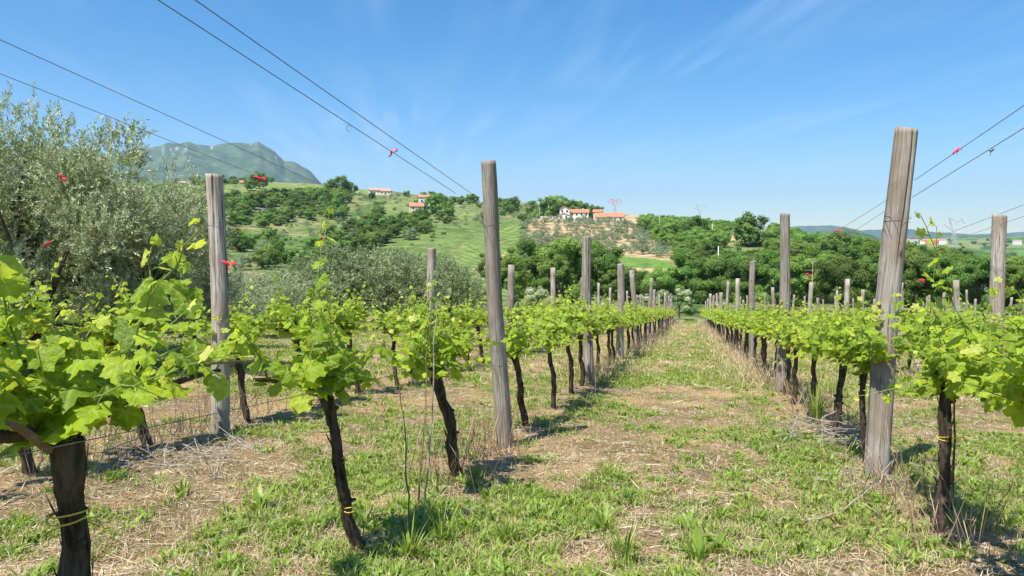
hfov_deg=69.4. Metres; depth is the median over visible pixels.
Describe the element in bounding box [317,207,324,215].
oak tree
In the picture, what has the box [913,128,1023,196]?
trellis wire
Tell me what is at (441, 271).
olive tree
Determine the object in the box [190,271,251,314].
olive tree
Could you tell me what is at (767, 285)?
broadleaf tree
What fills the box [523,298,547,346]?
grapevine
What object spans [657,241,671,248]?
orchard olive
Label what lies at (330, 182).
skyline tree
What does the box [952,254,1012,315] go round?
valley tree
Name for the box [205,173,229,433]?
wooden post
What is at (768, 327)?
grapevine
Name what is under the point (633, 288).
wooden post
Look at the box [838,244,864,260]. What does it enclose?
broadleaf tree
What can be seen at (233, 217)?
oak tree
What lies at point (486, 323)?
grapevine
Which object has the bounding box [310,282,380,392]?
grapevine
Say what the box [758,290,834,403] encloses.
grapevine
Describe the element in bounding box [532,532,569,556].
grass clump
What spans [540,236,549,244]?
orchard olive
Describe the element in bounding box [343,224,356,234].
oak tree
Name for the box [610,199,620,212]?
transmission pylon
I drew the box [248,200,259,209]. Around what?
oak tree
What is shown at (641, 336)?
grapevine
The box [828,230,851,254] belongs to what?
broadleaf tree
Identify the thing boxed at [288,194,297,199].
oak tree
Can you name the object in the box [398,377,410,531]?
bare stalk
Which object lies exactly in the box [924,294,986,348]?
grapevine
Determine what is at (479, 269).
valley tree
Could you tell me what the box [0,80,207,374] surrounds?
olive tree
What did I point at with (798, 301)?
broadleaf tree
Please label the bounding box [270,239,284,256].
oak tree
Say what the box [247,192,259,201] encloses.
oak tree
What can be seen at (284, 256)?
oak tree
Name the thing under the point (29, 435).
pruned cane
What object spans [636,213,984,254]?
woodland
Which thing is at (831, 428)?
brushwood pile
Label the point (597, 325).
grapevine
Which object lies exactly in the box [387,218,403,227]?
oak tree
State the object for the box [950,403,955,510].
iron stake
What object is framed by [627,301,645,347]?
grapevine
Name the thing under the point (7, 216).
olive tree
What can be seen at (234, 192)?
oak tree
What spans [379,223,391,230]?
oak tree
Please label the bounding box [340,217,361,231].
oak tree
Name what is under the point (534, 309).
grapevine
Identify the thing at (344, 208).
oak tree
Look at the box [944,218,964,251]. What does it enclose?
transmission pylon
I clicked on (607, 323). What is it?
grapevine
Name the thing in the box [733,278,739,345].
wooden post
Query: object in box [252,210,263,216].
oak tree
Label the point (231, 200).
oak tree
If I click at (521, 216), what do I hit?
hillside tree
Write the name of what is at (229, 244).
oak tree
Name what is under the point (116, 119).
trellis wire
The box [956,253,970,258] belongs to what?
broadleaf tree
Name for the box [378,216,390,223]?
oak tree
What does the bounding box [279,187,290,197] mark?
oak tree
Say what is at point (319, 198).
oak tree
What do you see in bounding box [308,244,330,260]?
oak tree
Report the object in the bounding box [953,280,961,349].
wooden post
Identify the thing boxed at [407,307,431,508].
bare stalk
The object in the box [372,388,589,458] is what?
dry weed
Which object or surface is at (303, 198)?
oak tree
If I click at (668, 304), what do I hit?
wooden post
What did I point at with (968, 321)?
grapevine
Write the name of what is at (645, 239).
orchard olive
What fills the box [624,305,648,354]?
grapevine
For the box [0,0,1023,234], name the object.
sky
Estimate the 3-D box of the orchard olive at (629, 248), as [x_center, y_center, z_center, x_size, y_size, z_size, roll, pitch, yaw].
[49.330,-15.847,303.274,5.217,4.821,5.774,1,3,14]
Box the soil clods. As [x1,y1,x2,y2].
[0,353,1023,575]
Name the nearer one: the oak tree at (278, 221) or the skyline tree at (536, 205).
the oak tree at (278, 221)
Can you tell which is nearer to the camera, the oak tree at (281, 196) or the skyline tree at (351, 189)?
the oak tree at (281, 196)
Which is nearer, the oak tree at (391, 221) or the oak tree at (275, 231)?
the oak tree at (275, 231)
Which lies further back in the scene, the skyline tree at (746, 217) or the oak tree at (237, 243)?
the skyline tree at (746, 217)
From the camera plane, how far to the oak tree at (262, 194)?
476.24 m
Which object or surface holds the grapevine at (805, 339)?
on the ground at (464, 241)
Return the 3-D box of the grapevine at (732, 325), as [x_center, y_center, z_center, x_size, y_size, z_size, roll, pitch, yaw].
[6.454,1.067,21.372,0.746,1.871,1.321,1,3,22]
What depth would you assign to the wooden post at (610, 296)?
42.37 m
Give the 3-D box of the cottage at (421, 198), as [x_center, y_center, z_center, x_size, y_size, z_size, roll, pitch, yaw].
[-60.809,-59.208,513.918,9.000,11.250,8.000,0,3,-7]
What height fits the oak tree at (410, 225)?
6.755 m
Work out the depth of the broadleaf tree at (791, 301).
120.78 m
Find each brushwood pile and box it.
[36,414,286,487]
[721,398,961,466]
[799,446,968,498]
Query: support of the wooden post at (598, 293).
on the ground at (464, 241)
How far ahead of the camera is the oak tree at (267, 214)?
396.89 m
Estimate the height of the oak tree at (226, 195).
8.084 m
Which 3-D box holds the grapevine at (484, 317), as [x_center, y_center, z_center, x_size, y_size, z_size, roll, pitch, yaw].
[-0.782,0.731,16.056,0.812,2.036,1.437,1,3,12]
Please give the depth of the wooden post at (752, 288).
17.16 m
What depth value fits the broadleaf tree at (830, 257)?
206.55 m
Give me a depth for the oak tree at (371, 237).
292.96 m
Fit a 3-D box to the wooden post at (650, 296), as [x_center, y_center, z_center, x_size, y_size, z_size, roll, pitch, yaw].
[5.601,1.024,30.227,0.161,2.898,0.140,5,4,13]
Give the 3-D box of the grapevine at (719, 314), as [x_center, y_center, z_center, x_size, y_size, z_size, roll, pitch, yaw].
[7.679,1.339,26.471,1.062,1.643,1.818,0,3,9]
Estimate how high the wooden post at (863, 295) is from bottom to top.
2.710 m
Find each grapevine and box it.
[0,218,258,575]
[0,257,90,475]
[34,275,202,445]
[174,272,292,421]
[212,207,408,550]
[264,268,338,404]
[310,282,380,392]
[366,287,425,384]
[374,270,510,475]
[393,292,437,332]
[411,297,466,370]
[447,289,482,360]
[450,276,487,362]
[468,285,559,426]
[476,303,515,326]
[503,295,534,326]
[517,299,538,347]
[520,294,595,408]
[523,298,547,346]
[534,286,610,393]
[539,300,554,346]
[562,280,608,386]
[589,308,614,335]
[591,295,627,365]
[596,290,628,365]
[599,294,628,361]
[612,303,637,328]
[614,299,648,351]
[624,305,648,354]
[627,296,652,346]
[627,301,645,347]
[637,300,660,336]
[637,304,657,337]
[639,305,653,340]
[647,300,661,333]
[648,301,664,331]
[658,307,666,332]
[661,308,671,329]
[706,308,720,335]
[710,304,728,344]
[711,310,723,334]
[715,304,732,341]
[717,305,733,344]
[721,297,738,348]
[723,298,745,354]
[724,308,739,350]
[729,304,748,356]
[730,304,750,359]
[733,294,769,367]
[739,299,763,356]
[740,301,775,378]
[749,300,811,382]
[755,298,820,393]
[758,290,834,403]
[771,298,836,417]
[774,287,873,439]
[784,291,930,463]
[841,301,870,328]
[853,212,1007,533]
[898,306,939,372]
[904,298,939,367]
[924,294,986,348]
[947,286,1023,428]
[953,303,1018,339]
[1000,303,1023,333]
[1004,312,1020,330]
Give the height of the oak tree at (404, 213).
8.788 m
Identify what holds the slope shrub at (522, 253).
on the ground at (464, 241)
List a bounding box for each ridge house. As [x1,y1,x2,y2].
[368,187,380,194]
[380,188,391,194]
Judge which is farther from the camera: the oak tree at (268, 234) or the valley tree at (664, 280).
the oak tree at (268, 234)
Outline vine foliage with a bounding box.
[640,305,828,315]
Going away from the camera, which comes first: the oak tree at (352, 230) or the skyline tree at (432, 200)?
the oak tree at (352, 230)
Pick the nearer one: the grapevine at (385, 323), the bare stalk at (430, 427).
the bare stalk at (430, 427)
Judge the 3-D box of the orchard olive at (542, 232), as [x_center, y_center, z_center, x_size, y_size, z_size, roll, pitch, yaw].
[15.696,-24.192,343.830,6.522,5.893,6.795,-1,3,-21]
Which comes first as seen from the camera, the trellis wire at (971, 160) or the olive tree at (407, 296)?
the trellis wire at (971, 160)
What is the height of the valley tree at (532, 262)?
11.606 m
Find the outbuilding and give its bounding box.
[558,213,569,219]
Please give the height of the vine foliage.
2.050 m
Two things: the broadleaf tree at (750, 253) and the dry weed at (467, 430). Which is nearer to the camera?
the dry weed at (467, 430)
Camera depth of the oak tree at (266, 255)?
202.30 m
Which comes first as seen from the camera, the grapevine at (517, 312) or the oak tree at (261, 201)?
the grapevine at (517, 312)
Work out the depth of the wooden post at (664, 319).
47.70 m
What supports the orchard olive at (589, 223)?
on the ground at (464, 241)
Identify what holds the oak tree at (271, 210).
on the ground at (464, 241)
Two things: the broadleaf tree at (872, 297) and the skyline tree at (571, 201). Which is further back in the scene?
the skyline tree at (571, 201)
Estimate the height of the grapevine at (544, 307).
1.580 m
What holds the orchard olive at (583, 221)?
on the ground at (464, 241)
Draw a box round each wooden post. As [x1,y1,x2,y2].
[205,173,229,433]
[426,248,435,330]
[481,160,513,447]
[505,265,513,332]
[550,268,555,318]
[580,278,581,305]
[582,235,593,382]
[597,283,599,308]
[609,288,611,309]
[616,263,624,359]
[629,270,640,346]
[647,278,652,335]
[652,289,655,326]
[658,294,661,330]
[663,292,666,325]
[667,296,669,324]
[671,296,673,322]
[709,294,711,309]
[719,292,722,334]
[725,281,729,337]
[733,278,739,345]
[748,260,755,362]
[771,287,774,309]
[775,213,790,391]
[791,294,794,310]
[807,282,813,314]
[816,298,818,310]
[835,290,837,310]
[842,279,849,328]
[861,290,864,310]
[863,127,917,476]
[898,282,903,335]
[940,292,945,314]
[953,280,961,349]
[965,290,967,310]
[974,299,976,315]
[987,214,1006,367]
[1008,297,1012,316]
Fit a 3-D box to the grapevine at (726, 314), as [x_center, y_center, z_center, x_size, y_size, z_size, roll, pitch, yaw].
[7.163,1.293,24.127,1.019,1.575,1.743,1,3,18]
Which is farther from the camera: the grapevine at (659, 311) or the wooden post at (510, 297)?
the grapevine at (659, 311)
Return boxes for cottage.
[408,202,423,211]
[418,195,430,205]
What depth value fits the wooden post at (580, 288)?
30.59 m
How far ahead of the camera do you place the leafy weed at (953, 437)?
6.81 m
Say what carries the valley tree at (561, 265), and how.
on the ground at (464, 241)
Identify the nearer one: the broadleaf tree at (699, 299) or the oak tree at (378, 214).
the broadleaf tree at (699, 299)
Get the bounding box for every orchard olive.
[516,220,528,228]
[539,230,551,237]
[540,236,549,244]
[546,235,555,242]
[562,218,572,226]
[564,223,574,230]
[572,221,581,228]
[576,217,586,225]
[584,220,596,227]
[587,225,598,233]
[602,231,616,242]
[604,241,614,250]
[614,227,624,233]
[623,231,635,240]
[626,245,636,252]
[634,243,649,254]
[635,236,647,243]
[648,244,663,254]
[653,249,667,257]
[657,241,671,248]
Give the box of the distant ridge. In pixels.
[790,225,1023,237]
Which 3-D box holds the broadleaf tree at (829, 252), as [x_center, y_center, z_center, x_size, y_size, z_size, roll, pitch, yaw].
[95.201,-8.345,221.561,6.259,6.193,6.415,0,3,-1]
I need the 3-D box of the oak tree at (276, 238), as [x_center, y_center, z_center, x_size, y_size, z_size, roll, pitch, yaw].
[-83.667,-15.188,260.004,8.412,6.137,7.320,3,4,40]
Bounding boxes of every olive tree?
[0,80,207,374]
[0,174,95,338]
[20,234,206,342]
[26,154,256,368]
[158,260,271,344]
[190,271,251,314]
[203,264,311,332]
[253,268,346,318]
[272,276,355,316]
[278,241,403,311]
[327,242,445,321]
[335,280,405,321]
[363,252,472,313]
[394,278,439,314]
[411,256,485,316]
[447,279,486,311]
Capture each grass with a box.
[0,368,1023,575]
[11,312,1023,407]
[544,318,1004,392]
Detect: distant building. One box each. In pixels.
[922,239,941,244]
[939,239,946,244]
[1012,240,1021,244]
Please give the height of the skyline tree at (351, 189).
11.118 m
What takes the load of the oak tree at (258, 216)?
on the ground at (464, 241)
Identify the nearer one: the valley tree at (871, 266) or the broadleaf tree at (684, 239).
the valley tree at (871, 266)
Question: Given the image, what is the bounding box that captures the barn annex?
[592,209,601,220]
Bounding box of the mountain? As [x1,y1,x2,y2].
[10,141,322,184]
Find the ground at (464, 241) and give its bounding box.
[0,181,1023,575]
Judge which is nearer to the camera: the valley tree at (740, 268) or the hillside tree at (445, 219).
the valley tree at (740, 268)
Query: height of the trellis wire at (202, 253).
6.259 m
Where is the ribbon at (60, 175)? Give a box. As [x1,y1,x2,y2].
[57,174,66,182]
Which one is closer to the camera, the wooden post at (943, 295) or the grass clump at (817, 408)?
the grass clump at (817, 408)
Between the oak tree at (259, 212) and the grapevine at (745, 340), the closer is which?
the grapevine at (745, 340)
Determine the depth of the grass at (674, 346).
15.84 m
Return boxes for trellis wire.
[0,39,318,183]
[0,73,250,172]
[0,326,615,458]
[5,232,543,293]
[138,324,477,346]
[158,0,454,192]
[195,0,468,191]
[737,211,884,289]
[742,199,887,282]
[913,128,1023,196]
[915,105,1023,179]
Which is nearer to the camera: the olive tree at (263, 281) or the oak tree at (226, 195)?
the olive tree at (263, 281)
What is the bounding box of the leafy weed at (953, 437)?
[936,426,961,447]
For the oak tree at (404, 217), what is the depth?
363.89 m
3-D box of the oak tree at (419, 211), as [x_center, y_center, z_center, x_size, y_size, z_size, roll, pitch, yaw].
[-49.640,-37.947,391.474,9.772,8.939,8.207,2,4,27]
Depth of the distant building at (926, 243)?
2034.18 m
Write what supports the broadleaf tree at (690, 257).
on the ground at (464, 241)
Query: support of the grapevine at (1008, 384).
on the ground at (464, 241)
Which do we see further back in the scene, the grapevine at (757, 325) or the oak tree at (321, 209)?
the oak tree at (321, 209)
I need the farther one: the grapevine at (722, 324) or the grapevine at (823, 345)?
the grapevine at (722, 324)
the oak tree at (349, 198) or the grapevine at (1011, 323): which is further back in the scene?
the oak tree at (349, 198)
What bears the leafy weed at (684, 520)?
on the ground at (464, 241)
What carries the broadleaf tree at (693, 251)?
on the ground at (464, 241)
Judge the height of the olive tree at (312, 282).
2.914 m
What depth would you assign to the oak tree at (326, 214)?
436.97 m
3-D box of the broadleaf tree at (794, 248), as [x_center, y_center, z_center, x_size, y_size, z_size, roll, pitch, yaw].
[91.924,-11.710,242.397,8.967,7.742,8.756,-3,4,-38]
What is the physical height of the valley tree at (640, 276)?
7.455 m
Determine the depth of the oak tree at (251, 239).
271.03 m
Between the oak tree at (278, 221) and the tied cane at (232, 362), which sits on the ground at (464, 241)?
the oak tree at (278, 221)
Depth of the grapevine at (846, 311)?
20.94 m
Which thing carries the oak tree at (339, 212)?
on the ground at (464, 241)
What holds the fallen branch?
on the ground at (464, 241)
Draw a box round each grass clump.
[167,475,193,496]
[389,509,434,560]
[415,490,466,544]
[484,514,522,544]
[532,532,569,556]
[589,521,652,563]
[797,380,831,428]
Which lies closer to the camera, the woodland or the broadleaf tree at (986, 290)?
the broadleaf tree at (986, 290)
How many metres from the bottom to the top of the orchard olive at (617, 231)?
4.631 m
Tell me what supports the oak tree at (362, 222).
on the ground at (464, 241)
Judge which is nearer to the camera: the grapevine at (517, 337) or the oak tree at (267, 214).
the grapevine at (517, 337)
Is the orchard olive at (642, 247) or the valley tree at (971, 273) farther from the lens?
the orchard olive at (642, 247)
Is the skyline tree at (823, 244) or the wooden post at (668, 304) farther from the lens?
the skyline tree at (823, 244)
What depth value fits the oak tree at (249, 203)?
434.86 m
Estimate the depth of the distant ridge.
9905.52 m
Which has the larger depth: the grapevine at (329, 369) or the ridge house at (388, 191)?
the ridge house at (388, 191)
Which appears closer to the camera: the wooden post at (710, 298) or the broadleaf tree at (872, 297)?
the wooden post at (710, 298)
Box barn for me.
[594,212,624,224]
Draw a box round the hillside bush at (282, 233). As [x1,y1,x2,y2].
[278,229,286,237]
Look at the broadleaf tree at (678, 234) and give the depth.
292.72 m
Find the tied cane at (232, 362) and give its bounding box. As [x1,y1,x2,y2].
[175,360,253,364]
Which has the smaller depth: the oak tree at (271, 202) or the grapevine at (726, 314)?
the grapevine at (726, 314)
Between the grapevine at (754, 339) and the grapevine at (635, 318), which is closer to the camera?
the grapevine at (754, 339)
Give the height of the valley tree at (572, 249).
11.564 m
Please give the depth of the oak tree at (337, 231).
300.69 m
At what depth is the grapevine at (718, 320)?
33.62 m
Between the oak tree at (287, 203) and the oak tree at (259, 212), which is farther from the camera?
the oak tree at (287, 203)
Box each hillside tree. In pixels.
[367,192,374,197]
[372,206,386,214]
[401,190,409,196]
[433,211,444,220]
[440,216,450,223]
[442,206,453,215]
[444,200,454,207]
[447,196,455,200]
[454,196,464,204]
[500,201,510,211]
[504,205,516,213]
[517,214,528,221]
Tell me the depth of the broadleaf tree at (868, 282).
124.16 m
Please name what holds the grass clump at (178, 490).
on the ground at (464, 241)
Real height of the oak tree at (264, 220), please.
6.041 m
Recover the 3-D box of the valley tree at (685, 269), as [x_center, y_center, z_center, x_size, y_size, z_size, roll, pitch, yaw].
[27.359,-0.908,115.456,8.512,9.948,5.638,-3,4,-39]
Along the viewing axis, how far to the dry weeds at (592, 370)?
5.31 m
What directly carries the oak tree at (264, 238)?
on the ground at (464, 241)
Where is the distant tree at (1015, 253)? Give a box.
[1007,251,1017,255]
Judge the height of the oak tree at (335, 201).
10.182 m
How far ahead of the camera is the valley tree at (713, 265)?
110.50 m
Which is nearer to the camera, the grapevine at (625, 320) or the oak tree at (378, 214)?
the grapevine at (625, 320)
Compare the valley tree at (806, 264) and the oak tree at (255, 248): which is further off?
the oak tree at (255, 248)
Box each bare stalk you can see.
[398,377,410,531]
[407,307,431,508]
[423,303,436,527]
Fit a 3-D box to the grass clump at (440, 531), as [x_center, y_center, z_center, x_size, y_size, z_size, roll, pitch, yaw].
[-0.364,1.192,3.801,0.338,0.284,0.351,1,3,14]
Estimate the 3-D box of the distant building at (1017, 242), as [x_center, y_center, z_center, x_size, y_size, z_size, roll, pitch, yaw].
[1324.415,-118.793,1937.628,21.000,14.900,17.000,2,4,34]
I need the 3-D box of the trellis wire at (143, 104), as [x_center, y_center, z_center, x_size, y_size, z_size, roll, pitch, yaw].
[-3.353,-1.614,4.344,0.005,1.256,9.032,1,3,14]
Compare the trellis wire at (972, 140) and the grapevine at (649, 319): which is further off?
the grapevine at (649, 319)
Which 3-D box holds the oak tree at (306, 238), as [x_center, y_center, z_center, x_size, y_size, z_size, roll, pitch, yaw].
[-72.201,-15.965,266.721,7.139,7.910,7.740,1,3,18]
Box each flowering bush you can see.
[515,286,548,306]
[638,293,663,309]
[656,288,696,318]
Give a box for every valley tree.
[447,268,472,302]
[475,252,514,288]
[501,246,536,304]
[514,238,550,301]
[536,236,595,304]
[537,246,576,305]
[570,242,631,303]
[595,263,628,304]
[625,267,649,307]
[640,267,682,303]
[664,250,708,303]
[687,254,731,307]
[715,255,764,309]
[755,249,806,308]
[791,245,828,311]
[815,255,872,310]
[850,242,916,301]
[902,249,932,312]
[914,252,980,310]
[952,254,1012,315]
[1005,256,1023,315]
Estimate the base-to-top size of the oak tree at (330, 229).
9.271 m
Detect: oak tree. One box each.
[187,176,199,183]
[197,179,205,187]
[224,192,233,199]
[224,197,236,209]
[225,212,237,224]
[226,227,244,248]
[227,235,251,251]
[229,179,238,184]
[229,189,242,197]
[232,253,254,268]
[233,203,250,214]
[234,197,244,205]
[235,213,244,223]
[236,215,254,225]
[238,200,253,209]
[240,234,259,248]
[243,179,255,190]
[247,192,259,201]
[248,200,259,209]
[250,248,275,268]
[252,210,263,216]
[253,190,265,198]
[253,236,270,247]
[253,239,266,248]
[253,242,273,258]
[255,214,266,224]
[255,244,282,266]
[256,217,269,227]
[257,228,279,236]
[258,198,268,206]
[259,228,278,240]
[262,210,275,222]
[263,197,277,209]
[264,208,279,219]
[267,236,284,244]
[268,187,280,193]
[270,218,281,224]
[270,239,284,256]
[272,213,287,222]
[275,192,285,203]
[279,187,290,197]
[279,206,289,214]
[279,249,295,264]
[280,198,289,206]
[282,211,295,220]
[284,200,297,207]
[286,249,309,269]
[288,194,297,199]
[288,197,298,203]
[293,210,304,217]
[294,201,307,209]
[296,190,305,195]
[297,195,308,200]
[298,205,315,213]
[301,234,318,250]
[302,200,312,208]
[303,188,314,192]
[304,209,316,220]
[304,235,328,256]
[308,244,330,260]
[311,191,322,201]
[312,200,321,209]
[314,203,330,213]
[317,195,327,200]
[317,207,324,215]
[319,224,342,238]
[321,209,332,218]
[323,193,332,201]
[327,232,341,242]
[329,197,341,208]
[329,240,354,260]
[330,229,344,238]
[331,188,340,192]
[331,208,347,219]
[335,192,347,202]
[339,205,349,213]
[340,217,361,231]
[341,232,372,253]
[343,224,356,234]
[344,193,354,202]
[348,228,358,235]
[354,218,373,228]
[356,224,375,234]
[357,215,376,226]
[362,235,379,248]
[363,228,381,243]
[367,212,383,224]
[367,214,380,225]
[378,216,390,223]
[378,229,394,242]
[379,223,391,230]
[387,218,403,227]
[387,224,402,236]
[396,211,408,225]
[401,215,415,226]
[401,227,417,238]
[402,217,419,225]
[403,223,417,235]
[412,208,426,214]
[413,213,431,223]
[416,223,429,233]
[418,219,432,229]
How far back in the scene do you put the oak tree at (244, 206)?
419.03 m
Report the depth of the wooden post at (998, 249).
11.12 m
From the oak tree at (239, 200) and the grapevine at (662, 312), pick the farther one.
the oak tree at (239, 200)
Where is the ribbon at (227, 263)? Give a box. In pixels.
[221,260,235,270]
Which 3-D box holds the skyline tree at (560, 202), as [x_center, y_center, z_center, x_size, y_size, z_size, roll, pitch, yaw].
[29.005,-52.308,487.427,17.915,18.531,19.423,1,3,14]
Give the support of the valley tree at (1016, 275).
on the ground at (464, 241)
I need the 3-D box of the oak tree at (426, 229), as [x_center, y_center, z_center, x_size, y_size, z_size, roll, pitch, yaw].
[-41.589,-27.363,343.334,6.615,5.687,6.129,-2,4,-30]
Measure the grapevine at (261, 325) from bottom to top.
1.609 m
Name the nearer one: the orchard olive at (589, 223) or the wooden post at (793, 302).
the wooden post at (793, 302)
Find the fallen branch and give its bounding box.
[771,464,908,521]
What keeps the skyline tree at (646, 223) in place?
on the ground at (464, 241)
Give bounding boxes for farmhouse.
[559,206,569,217]
[570,208,588,220]
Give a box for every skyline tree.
[249,171,268,188]
[322,178,337,189]
[333,175,350,189]
[347,182,357,193]
[422,193,444,212]
[468,193,479,203]
[505,196,520,210]
[525,207,533,214]
[532,203,547,218]
[536,197,563,215]
[548,195,568,210]
[562,197,578,206]
[566,199,587,208]
[576,203,595,220]
[589,205,603,215]
[637,219,651,232]
[658,218,683,235]
[682,215,708,231]
[730,211,769,245]
[734,222,758,246]
[754,233,768,244]
[809,239,840,258]
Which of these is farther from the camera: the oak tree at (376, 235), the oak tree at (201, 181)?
the oak tree at (201, 181)
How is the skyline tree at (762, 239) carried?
on the ground at (464, 241)
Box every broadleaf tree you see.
[669,232,691,247]
[671,236,693,248]
[672,244,688,254]
[676,242,690,251]
[684,249,701,257]
[684,253,700,261]
[684,278,719,303]
[691,240,703,255]
[693,239,705,244]
[697,242,722,257]
[706,241,723,254]
[714,246,742,256]
[719,253,736,260]
[737,249,753,256]
[740,260,772,289]
[743,249,765,257]
[749,252,763,262]
[756,250,778,264]
[762,245,779,250]
[763,238,779,248]
[764,278,778,302]
[768,282,798,309]
[778,241,808,257]
[790,238,814,255]
[790,253,803,262]
[790,298,806,304]
[820,250,836,257]
[826,252,846,260]
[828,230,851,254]
[834,258,875,304]
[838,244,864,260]
[843,281,875,306]
[849,236,878,252]
[860,250,878,259]
[904,277,930,306]
[905,241,926,252]
[906,241,919,253]
[927,245,948,254]
[928,250,945,257]
[945,246,973,255]
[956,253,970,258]
[984,284,1023,309]
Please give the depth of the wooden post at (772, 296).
40.29 m
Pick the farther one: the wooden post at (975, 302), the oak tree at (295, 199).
the oak tree at (295, 199)
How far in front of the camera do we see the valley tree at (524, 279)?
102.88 m
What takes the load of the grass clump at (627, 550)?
on the ground at (464, 241)
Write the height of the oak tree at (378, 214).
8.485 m
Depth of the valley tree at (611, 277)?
94.77 m
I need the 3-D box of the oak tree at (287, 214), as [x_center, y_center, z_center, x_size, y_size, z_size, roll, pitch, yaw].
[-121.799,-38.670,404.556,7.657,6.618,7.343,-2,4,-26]
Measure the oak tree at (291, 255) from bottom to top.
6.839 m
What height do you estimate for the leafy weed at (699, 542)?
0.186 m
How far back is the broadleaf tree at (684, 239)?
284.58 m
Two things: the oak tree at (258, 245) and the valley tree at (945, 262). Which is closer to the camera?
the valley tree at (945, 262)
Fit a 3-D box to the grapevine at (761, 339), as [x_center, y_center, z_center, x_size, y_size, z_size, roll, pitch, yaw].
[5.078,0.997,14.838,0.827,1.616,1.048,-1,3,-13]
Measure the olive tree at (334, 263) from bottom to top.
4.477 m
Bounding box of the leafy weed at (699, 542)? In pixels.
[677,522,723,564]
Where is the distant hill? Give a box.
[820,228,880,239]
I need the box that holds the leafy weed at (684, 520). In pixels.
[674,506,698,531]
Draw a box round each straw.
[0,362,1023,575]
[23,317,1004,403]
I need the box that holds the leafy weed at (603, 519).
[582,504,617,530]
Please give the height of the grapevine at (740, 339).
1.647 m
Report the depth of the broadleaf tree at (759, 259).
176.15 m
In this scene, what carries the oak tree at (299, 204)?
on the ground at (464, 241)
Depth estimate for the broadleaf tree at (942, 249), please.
252.43 m
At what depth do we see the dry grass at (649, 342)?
16.23 m
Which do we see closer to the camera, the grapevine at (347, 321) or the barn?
the grapevine at (347, 321)
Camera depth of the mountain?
5373.38 m
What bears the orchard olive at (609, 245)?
on the ground at (464, 241)
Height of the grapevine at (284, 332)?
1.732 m
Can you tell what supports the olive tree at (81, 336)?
on the ground at (464, 241)
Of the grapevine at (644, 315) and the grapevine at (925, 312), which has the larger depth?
the grapevine at (644, 315)
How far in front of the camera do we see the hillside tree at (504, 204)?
496.41 m
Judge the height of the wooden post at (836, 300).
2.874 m
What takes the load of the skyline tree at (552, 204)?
on the ground at (464, 241)
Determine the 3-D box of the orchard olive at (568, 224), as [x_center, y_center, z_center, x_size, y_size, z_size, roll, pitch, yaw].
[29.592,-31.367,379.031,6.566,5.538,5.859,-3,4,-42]
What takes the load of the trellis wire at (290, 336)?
attached to the wooden post at (219, 278)
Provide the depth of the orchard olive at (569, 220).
395.51 m
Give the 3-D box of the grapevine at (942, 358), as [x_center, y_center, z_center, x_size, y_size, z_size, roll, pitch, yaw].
[2.428,0.537,4.159,0.939,1.875,1.962,1,3,14]
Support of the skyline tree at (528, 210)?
on the ground at (464, 241)
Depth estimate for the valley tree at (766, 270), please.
103.24 m
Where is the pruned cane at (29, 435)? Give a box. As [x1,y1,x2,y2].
[5,420,53,454]
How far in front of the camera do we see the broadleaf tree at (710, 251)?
270.22 m
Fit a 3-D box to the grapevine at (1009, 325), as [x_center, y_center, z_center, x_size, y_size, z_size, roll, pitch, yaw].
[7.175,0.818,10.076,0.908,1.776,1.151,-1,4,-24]
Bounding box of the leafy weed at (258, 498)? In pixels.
[237,483,285,510]
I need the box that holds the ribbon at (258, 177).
[253,176,266,183]
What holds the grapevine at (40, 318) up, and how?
on the ground at (464, 241)
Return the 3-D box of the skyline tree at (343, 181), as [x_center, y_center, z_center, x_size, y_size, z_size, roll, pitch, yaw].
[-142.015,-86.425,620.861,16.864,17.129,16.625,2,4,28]
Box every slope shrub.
[513,249,528,260]
[532,242,545,250]
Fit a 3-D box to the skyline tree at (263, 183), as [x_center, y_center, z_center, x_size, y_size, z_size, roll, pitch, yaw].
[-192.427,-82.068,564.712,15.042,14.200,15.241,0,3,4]
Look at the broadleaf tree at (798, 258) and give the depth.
197.94 m
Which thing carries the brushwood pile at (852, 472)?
on the ground at (464, 241)
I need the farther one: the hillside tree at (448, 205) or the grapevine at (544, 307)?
the hillside tree at (448, 205)
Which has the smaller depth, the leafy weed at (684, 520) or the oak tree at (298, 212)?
the leafy weed at (684, 520)
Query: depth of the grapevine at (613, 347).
16.75 m
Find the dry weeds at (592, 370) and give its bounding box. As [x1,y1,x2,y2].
[22,318,1023,567]
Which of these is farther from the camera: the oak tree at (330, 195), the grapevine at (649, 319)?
the oak tree at (330, 195)
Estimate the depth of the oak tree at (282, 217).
395.96 m
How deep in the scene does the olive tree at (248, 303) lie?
19.17 m
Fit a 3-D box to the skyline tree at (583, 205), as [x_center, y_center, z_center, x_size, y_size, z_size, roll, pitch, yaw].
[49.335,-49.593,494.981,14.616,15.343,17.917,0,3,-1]

